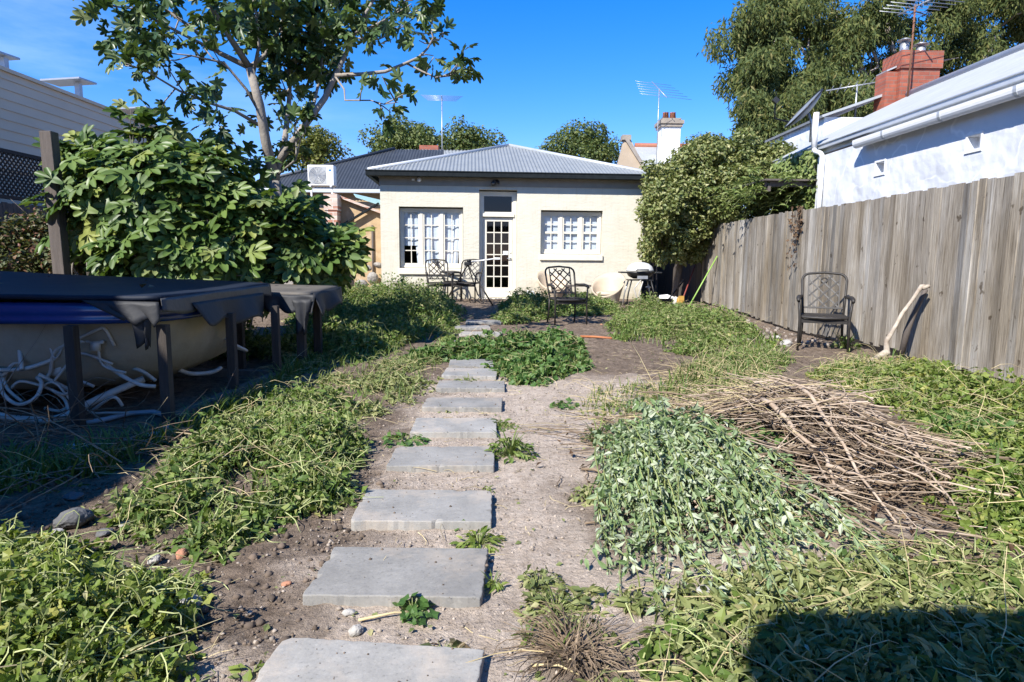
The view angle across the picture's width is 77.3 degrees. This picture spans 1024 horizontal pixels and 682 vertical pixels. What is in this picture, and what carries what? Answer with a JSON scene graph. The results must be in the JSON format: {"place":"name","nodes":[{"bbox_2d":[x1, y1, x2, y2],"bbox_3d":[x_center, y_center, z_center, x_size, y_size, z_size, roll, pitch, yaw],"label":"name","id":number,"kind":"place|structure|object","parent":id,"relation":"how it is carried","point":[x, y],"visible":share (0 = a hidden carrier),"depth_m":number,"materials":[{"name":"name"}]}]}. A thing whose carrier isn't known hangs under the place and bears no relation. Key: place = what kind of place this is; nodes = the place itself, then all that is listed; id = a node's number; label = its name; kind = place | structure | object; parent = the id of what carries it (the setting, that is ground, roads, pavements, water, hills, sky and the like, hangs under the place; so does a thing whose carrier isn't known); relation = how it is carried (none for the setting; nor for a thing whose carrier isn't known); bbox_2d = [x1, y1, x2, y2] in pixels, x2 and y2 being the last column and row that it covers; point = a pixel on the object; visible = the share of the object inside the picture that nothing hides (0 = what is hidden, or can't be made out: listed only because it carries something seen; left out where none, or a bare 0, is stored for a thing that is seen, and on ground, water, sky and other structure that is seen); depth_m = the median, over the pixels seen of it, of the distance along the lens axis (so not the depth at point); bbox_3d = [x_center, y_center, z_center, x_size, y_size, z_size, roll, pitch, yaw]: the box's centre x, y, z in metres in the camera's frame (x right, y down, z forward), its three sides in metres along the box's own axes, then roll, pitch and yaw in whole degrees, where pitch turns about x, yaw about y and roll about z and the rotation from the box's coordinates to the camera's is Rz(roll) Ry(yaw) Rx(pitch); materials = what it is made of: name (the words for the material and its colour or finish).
{"place":"outdoors","nodes":[
{"label":"outdoors","id":0,"kind":"place"},
{"bbox_2d":[420,638,469,647],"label":"weed tuft","id":1,"kind":"object","parent":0,"point":[456,643],"visible":0.3,"depth_m":1.82,"materials":[{"name":"green plant"}]},
{"bbox_2d":[0,0,1019,228],"label":"sky","id":2,"kind":"structure","parent":0,"point":[543,65],"materials":[{"name":"blue"}]},
{"bbox_2d":[0,269,1023,681],"bbox_3d":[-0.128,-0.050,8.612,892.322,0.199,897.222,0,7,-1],"label":"ground","id":3,"kind":"structure","parent":0,"point":[280,567],"depth_m":2.69,"materials":[{"name":"soil"}]},
{"bbox_2d":[0,148,86,273],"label":"lattice fence","id":4,"kind":"object","parent":3,"relation":"on","point":[9,208],"visible":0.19,"depth_m":10.54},
{"bbox_2d":[0,200,90,274],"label":"garden shrub","id":5,"kind":"object","parent":3,"relation":"on","point":[15,238],"visible":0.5,"depth_m":8.07,"materials":[{"name":"green plant"}]},
{"bbox_2d":[39,131,71,274],"bbox_3d":[-4.917,-1.009,6.960,0.165,2.452,0.125,0,7,-1],"label":"timber post","id":6,"kind":"object","parent":3,"relation":"on","point":[57,220],"visible":0.56,"depth_m":6.87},
{"bbox_2d":[53,507,94,528],"bbox_3d":[-1.785,0.724,2.609,0.131,0.092,0.125,0,7,-1],"label":"stone","id":7,"kind":"object","parent":3,"relation":"on","point":[69,520],"visible":0.91,"depth_m":2.57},
{"bbox_2d":[0,51,155,206],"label":"weatherboard house","id":8,"kind":"structure","parent":3,"relation":"on","point":[30,108],"depth_m":13.09,"materials":[{"name":"wood"}]},
{"bbox_2d":[0,510,228,681],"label":"weed patch","id":9,"kind":"object","parent":3,"relation":"on","point":[77,611],"visible":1,"depth_m":1.74,"materials":[{"name":"green plant"}]},
{"bbox_2d":[86,410,172,441],"bbox_3d":[-2.417,0.538,4.134,0.692,0.045,0.494,6,9,35],"label":"garden hose","id":10,"kind":"object","parent":3,"relation":"on","point":[115,416],"visible":0.43,"depth_m":4.30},
{"bbox_2d":[0,299,281,427],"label":"spa pool","id":11,"kind":"structure","parent":3,"relation":"on","point":[78,345],"depth_m":4.24,"materials":[{"name":"beige plastic"}]},
{"bbox_2d":[0,271,271,349],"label":"spa cover","id":12,"kind":"object","parent":11,"relation":"on","point":[213,302],"visible":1,"depth_m":4.83,"materials":[{"name":"black plastic"}]},
{"bbox_2d":[0,324,290,514],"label":"twig litter","id":13,"kind":"object","parent":3,"relation":"on","point":[4,423],"visible":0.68,"depth_m":3.56,"materials":[{"name":"wood"}]},
{"bbox_2d":[0,342,329,500],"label":"weed patch","id":14,"kind":"object","parent":3,"relation":"on","point":[11,470],"visible":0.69,"depth_m":3.43,"materials":[{"name":"green plant"}]},
{"bbox_2d":[18,99,375,329],"bbox_3d":[-3.820,-1.443,7.919,3.615,3.013,3.170,-4,9,-32],"label":"fig thicket","id":15,"kind":"object","parent":3,"relation":"on","point":[171,203],"visible":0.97,"depth_m":7.00,"materials":[{"name":"green plant"}]},
{"bbox_2d":[0,456,396,681],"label":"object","id":16,"kind":"object","parent":3,"relation":"on","point":[204,608],"visible":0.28,"depth_m":2.42,"materials":[{"name":"soil"}]},
{"bbox_2d":[81,376,397,565],"bbox_3d":[-1.296,0.640,3.583,1.278,0.569,2.721,-1,7,-8],"label":"weed patch","id":17,"kind":"object","parent":3,"relation":"on","point":[315,449],"visible":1,"depth_m":2.98,"materials":[{"name":"green plant"}]},
{"bbox_2d":[228,660,264,681],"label":"weed tuft","id":18,"kind":"object","parent":3,"relation":"on","point":[234,669],"visible":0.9,"depth_m":1.70,"materials":[{"name":"green plant"}]},
{"bbox_2d":[70,0,483,198],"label":"fig tree","id":19,"kind":"object","parent":3,"relation":"on","point":[273,46],"visible":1,"depth_m":7.90,"materials":[{"name":"green plant"}]},
{"bbox_2d":[264,284,342,362],"bbox_3d":[-3.759,-0.192,6.702,3.941,0.915,1.049,1,7,2],"label":"board cover","id":20,"kind":"object","parent":3,"relation":"on","point":[302,302],"visible":0.52,"depth_m":6.30,"materials":[{"name":"fabric"}]},
{"bbox_2d":[208,316,407,360],"bbox_3d":[-2.972,-0.009,7.705,3.373,0.655,2.148,0,7,-1],"label":"weed patch","id":21,"kind":"object","parent":3,"relation":"on","point":[258,344],"visible":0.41,"depth_m":7.20,"materials":[{"name":"green plant"}]},
{"bbox_2d":[280,122,354,171],"bbox_3d":[-9.941,-7.114,33.185,3.678,8.131,3.727,0,7,-1],"label":"broadleaf tree","id":22,"kind":"object","parent":3,"relation":"on","point":[322,147],"visible":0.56,"depth_m":32.06,"materials":[{"name":"green plant"}]},
{"bbox_2d":[323,194,341,225],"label":"brick pier","id":23,"kind":"structure","parent":3,"relation":"on","point":[334,202],"depth_m":15.86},
{"bbox_2d":[262,330,407,375],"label":"weed patch","id":24,"kind":"object","parent":3,"relation":"on","point":[325,358],"visible":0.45,"depth_m":6.67,"materials":[{"name":"green plant"}]},
{"bbox_2d":[252,348,458,421],"bbox_3d":[-1.288,0.386,5.661,1.546,0.483,2.794,0,7,-1],"label":"weed patch","id":25,"kind":"object","parent":3,"relation":"on","point":[386,376],"visible":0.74,"depth_m":5.49,"materials":[{"name":"green plant"}]},
{"bbox_2d":[348,624,363,636],"bbox_3d":[-0.459,0.849,1.879,0.045,0.029,0.042,0,7,-1],"label":"stone","id":26,"kind":"object","parent":3,"relation":"on","point":[355,630],"visible":1,"depth_m":1.87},
{"bbox_2d":[332,193,381,288],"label":"outbuilding","id":27,"kind":"structure","parent":3,"relation":"on","point":[360,215],"depth_m":16.30,"materials":[{"name":"brick"}]},
{"bbox_2d":[256,145,466,211],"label":"dark roofed house","id":28,"kind":"structure","parent":3,"relation":"on","point":[352,178],"depth_m":21.57,"materials":[{"name":"metal"}]},
{"bbox_2d":[307,165,336,195],"bbox_3d":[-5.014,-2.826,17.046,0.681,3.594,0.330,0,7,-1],"label":"air conditioner","id":29,"kind":"object","parent":28,"relation":"on","point":[321,175],"visible":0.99,"depth_m":16.72,"materials":[{"name":"white paint"}]},
{"bbox_2d":[255,638,484,681],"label":"paver","id":30,"kind":"object","parent":3,"relation":"on","point":[290,660],"visible":1,"depth_m":1.69,"materials":[{"name":"concrete"}]},
{"bbox_2d":[280,272,468,355],"bbox_3d":[-2.380,-0.540,10.386,3.458,1.084,7.459,0,7,-1],"label":"weed patch","id":31,"kind":"object","parent":3,"relation":"on","point":[411,302],"visible":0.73,"depth_m":10.42,"materials":[{"name":"green plant"}]},
{"bbox_2d":[303,547,488,607],"bbox_3d":[-0.378,0.818,2.207,0.588,0.069,0.371,0,7,-1],"label":"paver","id":32,"kind":"object","parent":3,"relation":"on","point":[396,574],"visible":0.96,"depth_m":2.15,"materials":[{"name":"concrete"}]},
{"bbox_2d":[295,320,503,681],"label":"grit","id":33,"kind":"object","parent":3,"relation":"on","point":[450,558],"visible":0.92,"depth_m":2.35,"materials":[{"name":"soil"}]},
{"bbox_2d":[358,112,453,152],"bbox_3d":[-6.287,-8.709,39.194,6.027,9.833,5.497,0,7,-1],"label":"broadleaf tree","id":34,"kind":"object","parent":3,"relation":"on","point":[412,136],"visible":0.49,"depth_m":37.28,"materials":[{"name":"green plant"}]},
{"bbox_2d":[382,430,431,447],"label":"weed tuft","id":35,"kind":"object","parent":3,"relation":"on","point":[398,436],"visible":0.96,"depth_m":3.83,"materials":[{"name":"green plant"}]},
{"bbox_2d":[392,591,438,625],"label":"weed tuft","id":36,"kind":"object","parent":3,"relation":"on","point":[423,603],"visible":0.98,"depth_m":1.97,"materials":[{"name":"green plant"}]},
{"bbox_2d":[351,489,491,530],"bbox_3d":[-0.378,0.744,2.798,0.585,0.070,0.376,0,7,-1],"label":"paver","id":37,"kind":"object","parent":3,"relation":"on","point":[471,508],"visible":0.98,"depth_m":2.72,"materials":[{"name":"concrete"}]},
{"bbox_2d":[425,259,454,299],"bbox_3d":[-1.697,-1.397,14.766,0.654,0.988,0.757,-1,8,-15],"label":"garden chair","id":38,"kind":"object","parent":3,"relation":"on","point":[442,285],"visible":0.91,"depth_m":14.91,"materials":[{"name":"brown metal"}]},
{"bbox_2d":[386,446,494,472],"bbox_3d":[-0.377,0.656,3.497,0.568,0.068,0.354,0,7,-1],"label":"paver","id":39,"kind":"object","parent":3,"relation":"on","point":[407,459],"visible":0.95,"depth_m":3.42,"materials":[{"name":"concrete"}]},
{"bbox_2d":[425,316,469,344],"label":"weed patch","id":40,"kind":"object","parent":3,"relation":"on","point":[445,334],"visible":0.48,"depth_m":9.26,"materials":[{"name":"green plant"}]},
{"bbox_2d":[410,418,496,437],"bbox_3d":[-0.369,0.572,4.142,0.548,0.067,0.369,0,7,-1],"label":"paver","id":41,"kind":"object","parent":3,"relation":"on","point":[444,428],"visible":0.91,"depth_m":4.05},
{"bbox_2d":[422,397,502,412],"bbox_3d":[-0.364,0.487,4.784,0.589,0.069,0.350,0,7,-1],"label":"paver","id":42,"kind":"object","parent":3,"relation":"on","point":[457,404],"visible":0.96,"depth_m":4.69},
{"bbox_2d":[450,259,483,302],"bbox_3d":[-1.003,-1.392,14.692,0.654,0.988,0.757,2,8,15],"label":"garden chair","id":43,"kind":"object","parent":3,"relation":"on","point":[460,284],"visible":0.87,"depth_m":14.73,"materials":[{"name":"brown metal"}]},
{"bbox_2d":[441,368,496,379],"bbox_3d":[-0.393,0.323,6.074,0.520,0.069,0.438,0,7,-1],"label":"paver","id":44,"kind":"object","parent":3,"relation":"on","point":[481,374],"visible":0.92,"depth_m":5.96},
{"bbox_2d":[436,380,504,392],"bbox_3d":[-0.350,0.400,5.475,0.581,0.069,0.349,0,7,-1],"label":"paver","id":45,"kind":"object","parent":3,"relation":"on","point":[449,386],"visible":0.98,"depth_m":5.36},
{"bbox_2d":[448,359,493,367],"bbox_3d":[-0.421,0.252,6.612,0.468,0.070,0.432,0,7,-1],"label":"paver","id":46,"kind":"object","parent":3,"relation":"on","point":[469,363],"visible":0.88,"depth_m":6.54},
{"bbox_2d":[435,114,507,149],"bbox_3d":[-2.871,-9.116,41.317,5.486,10.151,4.860,0,7,-1],"label":"broadleaf tree","id":47,"kind":"object","parent":3,"relation":"on","point":[460,138],"visible":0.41,"depth_m":39.75,"materials":[{"name":"green plant"}]},
{"bbox_2d":[455,325,490,330],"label":"paver","id":48,"kind":"object","parent":3,"relation":"on","point":[472,327],"visible":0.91,"depth_m":9.98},
{"bbox_2d":[449,257,499,305],"bbox_3d":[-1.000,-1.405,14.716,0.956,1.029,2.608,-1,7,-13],"label":"tripod stand","id":49,"kind":"object","parent":3,"relation":"on","point":[468,263],"visible":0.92,"depth_m":13.65,"materials":[{"name":"brown metal"}]},
{"bbox_2d":[449,525,505,553],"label":"weed tuft","id":50,"kind":"object","parent":3,"relation":"on","point":[472,543],"visible":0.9,"depth_m":2.48,"materials":[{"name":"green plant"}]},
{"bbox_2d":[108,349,854,676],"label":"straw litter","id":51,"kind":"object","parent":3,"relation":"on","point":[461,528],"visible":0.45,"depth_m":2.69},
{"bbox_2d":[465,320,501,324],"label":"paver","id":52,"kind":"object","parent":3,"relation":"on","point":[488,322],"visible":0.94,"depth_m":10.69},
{"bbox_2d":[93,353,891,681],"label":"leaf litter","id":53,"kind":"object","parent":3,"relation":"on","point":[265,627],"visible":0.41,"depth_m":1.97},
{"bbox_2d":[480,570,508,593],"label":"weed tuft","id":54,"kind":"object","parent":3,"relation":"on","point":[494,586],"visible":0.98,"depth_m":2.14,"materials":[{"name":"green plant"}]},
{"bbox_2d":[392,325,596,388],"bbox_3d":[0.075,0.127,7.122,2.216,0.663,2.813,5,8,29],"label":"weed patch","id":55,"kind":"object","parent":3,"relation":"on","point":[526,357],"visible":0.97,"depth_m":6.79,"materials":[{"name":"green plant"}]},
{"bbox_2d":[119,374,871,681],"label":"pebbles","id":56,"kind":"object","parent":3,"relation":"on","point":[249,612],"visible":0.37,"depth_m":2.51,"materials":[{"name":"stone"}]},
{"bbox_2d":[490,418,518,431],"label":"weed tuft","id":57,"kind":"object","parent":3,"relation":"on","point":[500,424],"visible":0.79,"depth_m":4.21,"materials":[{"name":"green plant"}]},
{"bbox_2d":[365,144,650,298],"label":"cottage","id":58,"kind":"structure","parent":3,"relation":"on","point":[525,215],"depth_m":15.77,"materials":[{"name":"beige paint"}]},
{"bbox_2d":[399,208,463,274],"bbox_3d":[-1.974,-2.441,15.711,1.590,1.600,0.332,0,7,-3],"label":"window","id":59,"kind":"structure","parent":58,"relation":"in","point":[435,233],"depth_m":15.76,"materials":[{"name":"beige paint"}]},
{"bbox_2d":[483,217,512,296],"bbox_3d":[-0.356,-2.073,15.921,0.735,1.975,0.089,0,7,-3],"label":"door","id":60,"kind":"structure","parent":58,"relation":"in","point":[497,231],"depth_m":15.93,"materials":[{"name":"beige paint"}]},
{"bbox_2d":[483,194,512,213],"bbox_3d":[-0.348,-3.372,15.774,0.745,0.460,0.050,0,7,-3],"label":"transom window","id":61,"kind":"structure","parent":58,"relation":"in","point":[503,204],"depth_m":15.77,"materials":[{"name":"glass"}]},
{"bbox_2d":[539,212,602,260],"bbox_3d":[1.460,-2.600,15.891,1.570,1.190,0.321,0,7,-3],"label":"window","id":62,"kind":"structure","parent":58,"relation":"in","point":[563,234],"depth_m":15.95,"materials":[{"name":"beige paint"}]},
{"bbox_2d":[484,424,538,463],"bbox_3d":[-0.018,0.593,3.616,0.309,0.186,0.328,-2,8,-18],"label":"weed tuft","id":63,"kind":"object","parent":3,"relation":"on","point":[512,445],"visible":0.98,"depth_m":3.59,"materials":[{"name":"green plant"}]},
{"bbox_2d":[517,564,565,596],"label":"weed tuft","id":64,"kind":"object","parent":3,"relation":"on","point":[534,583],"visible":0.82,"depth_m":2.16,"materials":[{"name":"green plant"}]},
{"bbox_2d":[537,270,566,297],"bbox_3d":[0.963,-1.371,15.603,0.731,0.720,0.731,-2,8,-21],"label":"tub chair","id":65,"kind":"object","parent":3,"relation":"on","point":[541,279],"visible":0.46,"depth_m":15.74,"materials":[{"name":"beige plastic"}]},
{"bbox_2d":[513,583,600,632],"bbox_3d":[0.147,0.829,2.007,0.291,0.088,0.275,0,7,-1],"label":"weed tuft","id":66,"kind":"object","parent":3,"relation":"on","point":[566,600],"visible":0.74,"depth_m":2.01,"materials":[{"name":"green plant"}]},
{"bbox_2d":[490,287,624,324],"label":"weed patch","id":67,"kind":"object","parent":3,"relation":"on","point":[523,306],"visible":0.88,"depth_m":12.18,"materials":[{"name":"green plant"}]},
{"bbox_2d":[549,397,579,410],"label":"weed tuft","id":68,"kind":"object","parent":3,"relation":"on","point":[559,404],"visible":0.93,"depth_m":4.79,"materials":[{"name":"green plant"}]},
{"bbox_2d":[544,266,589,325],"bbox_3d":[0.899,-0.780,10.879,0.654,0.988,0.757,-1,8,-14],"label":"garden chair","id":69,"kind":"object","parent":3,"relation":"on","point":[575,300],"visible":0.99,"depth_m":10.98,"materials":[{"name":"brown metal"}]},
{"bbox_2d":[488,593,655,681],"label":"dead weed","id":70,"kind":"object","parent":3,"relation":"on","point":[590,653],"visible":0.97,"depth_m":1.77,"materials":[{"name":"plant"}]},
{"bbox_2d":[535,117,622,163],"bbox_3d":[4.272,-9.053,41.093,6.100,10.218,5.676,0,7,-1],"label":"broadleaf tree","id":71,"kind":"object","parent":3,"relation":"on","point":[577,142],"visible":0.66,"depth_m":39.70,"materials":[{"name":"green plant"}]},
{"bbox_2d":[568,481,606,506],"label":"weed tuft","id":72,"kind":"object","parent":3,"relation":"on","point":[585,495],"visible":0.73,"depth_m":2.95,"materials":[{"name":"green plant"}]},
{"bbox_2d":[579,416,612,442],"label":"weed tuft","id":73,"kind":"object","parent":3,"relation":"on","point":[589,436],"visible":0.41,"depth_m":3.88,"materials":[{"name":"green plant"}]},
{"bbox_2d":[591,272,624,303],"bbox_3d":[2.100,-1.140,13.976,0.731,0.720,0.731,4,8,27],"label":"tub chair","id":74,"kind":"object","parent":3,"relation":"on","point":[608,285],"visible":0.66,"depth_m":14.15,"materials":[{"name":"beige plastic"}]},
{"bbox_2d":[561,373,674,425],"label":"weed patch","id":75,"kind":"object","parent":3,"relation":"on","point":[614,402],"visible":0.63,"depth_m":4.95,"materials":[{"name":"green plant"}]},
{"bbox_2d":[618,262,661,307],"bbox_3d":[2.701,-1.189,13.531,0.880,0.947,0.529,0,7,-1],"label":"barbecue","id":76,"kind":"object","parent":3,"relation":"on","point":[632,268],"visible":0.93,"depth_m":13.37,"materials":[{"name":"black metal"}]},
{"bbox_2d":[641,231,657,292],"bbox_3d":[4.661,-2.358,19.460,3.068,2.020,0.090,0,7,-1],"label":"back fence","id":77,"kind":"object","parent":3,"relation":"on","point":[654,277],"visible":0.03,"depth_m":19.48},
{"bbox_2d":[617,112,684,168],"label":"gabled house","id":78,"kind":"structure","parent":3,"relation":"on","point":[633,156],"depth_m":27.41,"materials":[{"name":"paint"}]},
{"bbox_2d":[636,81,691,163],"bbox_3d":[6.168,-9.249,27.033,2.500,3.592,1.198,-2,8,-21],"label":"tv antenna","id":79,"kind":"object","parent":78,"relation":"attached to","point":[658,105],"visible":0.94,"depth_m":26.95,"materials":[{"name":"metal"}]},
{"bbox_2d":[657,252,706,303],"bbox_3d":[4.468,-2.005,17.048,0.026,1.828,4.701,0,7,-1],"label":"passage fence","id":80,"kind":"object","parent":3,"relation":"on","point":[666,279],"visible":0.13,"depth_m":16.61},
{"bbox_2d":[599,290,782,356],"bbox_3d":[2.661,-0.326,10.240,2.560,0.745,6.314,2,7,9],"label":"weed patch","id":81,"kind":"object","parent":3,"relation":"on","point":[716,327],"visible":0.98,"depth_m":9.40,"materials":[{"name":"green plant"}]},
{"bbox_2d":[626,346,785,407],"bbox_3d":[1.677,0.395,5.661,1.281,0.687,2.654,6,9,37],"label":"weed patch","id":82,"kind":"object","parent":3,"relation":"on","point":[670,384],"visible":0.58,"depth_m":5.50,"materials":[{"name":"green plant"}]},
{"bbox_2d":[634,126,806,296],"bbox_3d":[4.551,-2.687,14.107,3.856,3.950,3.095,0,7,-1],"label":"overgrown shrub","id":83,"kind":"object","parent":3,"relation":"on","point":[674,210],"visible":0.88,"depth_m":13.64,"materials":[{"name":"green plant"}]},
{"bbox_2d":[668,331,806,384],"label":"weed patch","id":84,"kind":"object","parent":3,"relation":"on","point":[775,357],"visible":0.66,"depth_m":6.62,"materials":[{"name":"green plant"}]},
{"bbox_2d":[465,514,1023,681],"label":"weed patch","id":85,"kind":"object","parent":3,"relation":"on","point":[969,640],"visible":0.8,"depth_m":1.92,"materials":[{"name":"green plant"}]},
{"bbox_2d":[502,371,1023,608],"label":"brush pile","id":86,"kind":"object","parent":3,"relation":"on","point":[797,412],"visible":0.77,"depth_m":3.21,"materials":[{"name":"plant"}]},
{"bbox_2d":[710,179,816,200],"bbox_3d":[5.096,-1.842,13.241,1.240,2.583,3.350,0,7,-1],"label":"pergola","id":87,"kind":"object","parent":3,"relation":"on","point":[776,183],"visible":0.23,"depth_m":11.53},
{"bbox_2d":[704,167,816,219],"bbox_3d":[4.791,-2.771,12.349,2.045,1.159,2.558,0,7,-1],"label":"trailing creeper","id":88,"kind":"object","parent":87,"relation":"on","point":[748,192],"visible":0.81,"depth_m":12.00,"materials":[{"name":"green plant"}]},
{"bbox_2d":[580,395,954,650],"bbox_3d":[0.899,0.571,2.922,1.335,0.431,2.470,0,7,-1],"label":"pulled weed heap","id":89,"kind":"object","parent":3,"relation":"on","point":[638,467],"visible":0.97,"depth_m":2.71,"materials":[{"name":"green plant"}]},
{"bbox_2d":[734,318,839,346],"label":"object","id":90,"kind":"object","parent":3,"relation":"on","point":[815,340],"visible":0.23,"depth_m":9.21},
{"bbox_2d":[607,543,1023,681],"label":"weed patch","id":91,"kind":"object","parent":3,"relation":"on","point":[677,639],"visible":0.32,"depth_m":1.84,"materials":[{"name":"green plant"}]},
{"bbox_2d":[796,271,855,353],"bbox_3d":[3.941,-0.380,8.098,0.654,0.988,0.757,4,8,23],"label":"garden chair","id":92,"kind":"object","parent":3,"relation":"on","point":[842,319],"visible":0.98,"depth_m":8.16,"materials":[{"name":"brown metal"}]},
{"bbox_2d":[829,331,861,350],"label":"weed tuft","id":93,"kind":"object","parent":3,"relation":"on","point":[844,344],"visible":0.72,"depth_m":8.14,"materials":[{"name":"green plant"}]},
{"bbox_2d":[696,0,1023,144],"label":"eucalyptus tree","id":94,"kind":"object","parent":3,"relation":"on","point":[836,44],"visible":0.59,"depth_m":24.80,"materials":[{"name":"green plant"}]},
{"bbox_2d":[701,172,1023,383],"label":"paling fence","id":95,"kind":"object","parent":3,"relation":"on","point":[959,248],"visible":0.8,"depth_m":7.33,"materials":[{"name":"wood"}]},
{"bbox_2d":[786,206,803,270],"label":"dried creeper","id":96,"kind":"object","parent":95,"relation":"hanging from","point":[799,222],"visible":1,"depth_m":9.94,"materials":[{"name":"brown plant"}]},
{"bbox_2d":[795,343,982,419],"bbox_3d":[3.289,0.394,5.829,1.378,0.629,3.040,4,8,28],"label":"weed patch","id":97,"kind":"object","parent":3,"relation":"on","point":[854,368],"visible":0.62,"depth_m":5.62,"materials":[{"name":"green plant"}]},
{"bbox_2d":[765,38,1023,212],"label":"rendered house","id":98,"kind":"structure","parent":3,"relation":"on","point":[961,125],"depth_m":9.18,"materials":[{"name":"white paint"}]},
{"bbox_2d":[762,149,819,214],"bbox_3d":[5.542,-2.195,12.733,0.704,3.031,2.674,0,7,-1],"label":"ivy","id":99,"kind":"object","parent":98,"relation":"attached to","point":[795,165],"visible":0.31,"depth_m":11.97,"materials":[{"name":"green plant"}]},
{"bbox_2d":[772,89,822,141],"bbox_3d":[5.233,-4.088,11.671,0.728,0.919,0.889,-5,9,-36],"label":"satellite dish","id":100,"kind":"object","parent":98,"relation":"attached to","point":[806,108],"visible":1,"depth_m":11.62,"materials":[{"name":"grey metal"}]},
{"bbox_2d":[880,0,962,96],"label":"tv antenna","id":101,"kind":"object","parent":98,"relation":"attached to","point":[914,7],"visible":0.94,"depth_m":12.98,"materials":[{"name":"metal"}]},
{"bbox_2d":[867,284,930,361],"bbox_3d":[4.081,-0.169,6.785,0.645,0.870,0.078,0,7,-7],"label":"dead branch","id":102,"kind":"object","parent":3,"relation":"on","point":[886,350],"visible":0.91,"depth_m":6.77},
{"bbox_2d":[898,289,927,359],"bbox_3d":[4.342,-0.158,6.967,0.134,0.833,0.242,-5,9,-39],"label":"dead branch","id":103,"kind":"object","parent":3,"relation":"on","point":[908,327],"visible":0.79,"depth_m":6.95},
{"bbox_2d":[836,349,1023,554],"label":"weed patch","id":104,"kind":"object","parent":3,"relation":"on","point":[944,381],"visible":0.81,"depth_m":3.81,"materials":[{"name":"green plant"}]},
{"bbox_2d":[898,360,1023,539],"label":"weed patch","id":105,"kind":"object","parent":3,"relation":"on","point":[951,416],"visible":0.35,"depth_m":3.93,"materials":[{"name":"green plant"}]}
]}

